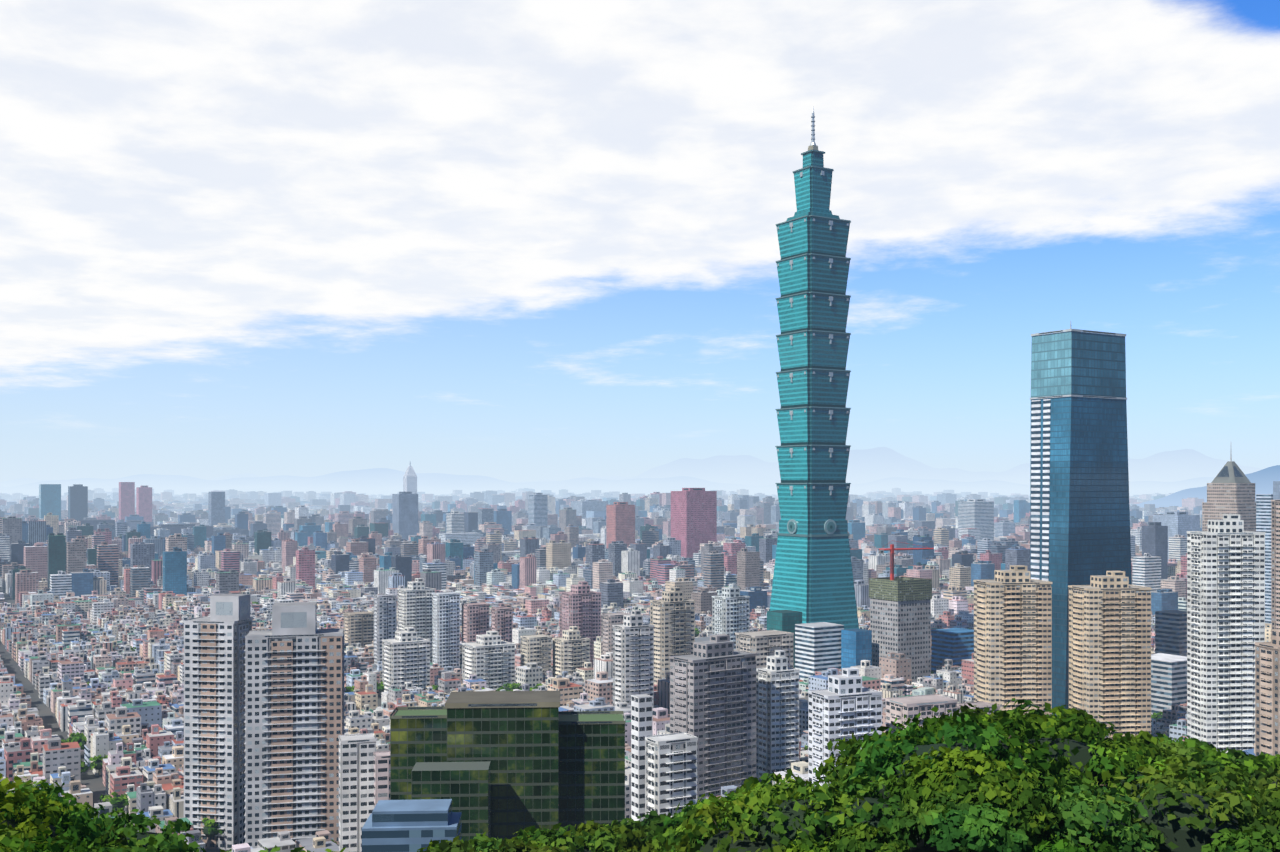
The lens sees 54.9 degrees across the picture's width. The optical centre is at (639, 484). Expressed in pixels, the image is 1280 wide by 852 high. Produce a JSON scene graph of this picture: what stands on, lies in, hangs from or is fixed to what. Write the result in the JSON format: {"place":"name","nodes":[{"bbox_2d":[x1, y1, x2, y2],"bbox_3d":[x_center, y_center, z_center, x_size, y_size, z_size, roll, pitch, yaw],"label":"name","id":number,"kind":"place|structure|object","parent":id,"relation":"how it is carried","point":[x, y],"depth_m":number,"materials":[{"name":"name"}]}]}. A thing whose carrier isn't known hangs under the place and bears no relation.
{"place":"outdoors","nodes":[
{"label":"outdoors","id":0,"kind":"place"},
{"bbox_2d":[0,587,802,851],"bbox_3d":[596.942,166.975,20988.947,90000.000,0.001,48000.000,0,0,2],"label":"road","id":1,"kind":"structure","parent":0,"point":[92,782],"depth_m":906.11,"materials":[{"name":"grey asphalt"}]},
{"bbox_2d":[0,513,1186,616],"bbox_3d":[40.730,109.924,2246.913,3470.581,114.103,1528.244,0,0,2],"label":"city buildings","id":2,"kind":"structure","parent":1,"relation":"on","point":[74,564],"depth_m":1910.19,"materials":[{"name":"grey concrete"}]},
{"bbox_2d":[0,492,1201,547],"bbox_3d":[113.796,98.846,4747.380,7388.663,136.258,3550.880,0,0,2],"label":"distant city buildings","id":3,"kind":"structure","parent":1,"relation":"on","point":[868,520],"depth_m":4182.36,"materials":[{"name":"grey concrete"}]},
{"bbox_2d":[0,488,1255,511],"bbox_3d":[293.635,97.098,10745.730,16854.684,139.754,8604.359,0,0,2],"label":"distant city buildings","id":4,"kind":"structure","parent":1,"relation":"on","point":[250,500],"depth_m":9179.84,"materials":[{"name":"grey concrete"}]},
{"bbox_2d":[0,578,1270,851],"bbox_3d":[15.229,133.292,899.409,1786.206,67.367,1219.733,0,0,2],"label":"low-rise buildings","id":5,"kind":"structure","parent":1,"relation":"on","point":[130,722],"depth_m":908.17,"materials":[{"name":"grey concrete"}]},
{"bbox_2d":[39,322,1279,851],"bbox_3d":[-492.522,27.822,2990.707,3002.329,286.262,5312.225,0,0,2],"label":"buildings","id":6,"kind":"structure","parent":1,"relation":"on","point":[271,750],"depth_m":650.31,"materials":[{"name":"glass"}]},
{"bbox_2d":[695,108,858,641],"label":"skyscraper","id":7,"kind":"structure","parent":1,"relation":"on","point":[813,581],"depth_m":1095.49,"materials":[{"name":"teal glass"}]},
{"bbox_2d":[0,468,1213,495],"bbox_3d":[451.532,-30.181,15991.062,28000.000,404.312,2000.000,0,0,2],"label":"mountain","id":8,"kind":"structure","parent":0,"point":[376,481],"depth_m":16322.13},
{"bbox_2d":[0,447,1261,486],"bbox_3d":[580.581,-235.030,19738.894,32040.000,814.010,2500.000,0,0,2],"label":"mountain","id":9,"kind":"structure","parent":0,"point":[870,465],"depth_m":20123.58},
{"bbox_2d":[0,0,1279,482],"label":"sky","id":10,"kind":"structure","parent":0,"point":[515,241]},
{"bbox_2d":[910,837,1002,851],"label":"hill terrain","id":11,"kind":"structure","parent":0,"point":[920,847],"depth_m":136.57,"materials":[{"name":"green plant"}]},
{"bbox_2d":[0,592,1279,851],"bbox_3d":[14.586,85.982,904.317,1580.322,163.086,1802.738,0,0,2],"label":"tree","id":12,"kind":"object","parent":11,"relation":"on","point":[1044,804],"depth_m":98.98,"materials":[{"name":"green plant"}]},
{"bbox_2d":[1136,465,1279,507],"bbox_3d":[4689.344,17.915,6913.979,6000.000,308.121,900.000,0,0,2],"label":"mountain","id":13,"kind":"structure","parent":0,"point":[1263,479],"depth_m":7263.63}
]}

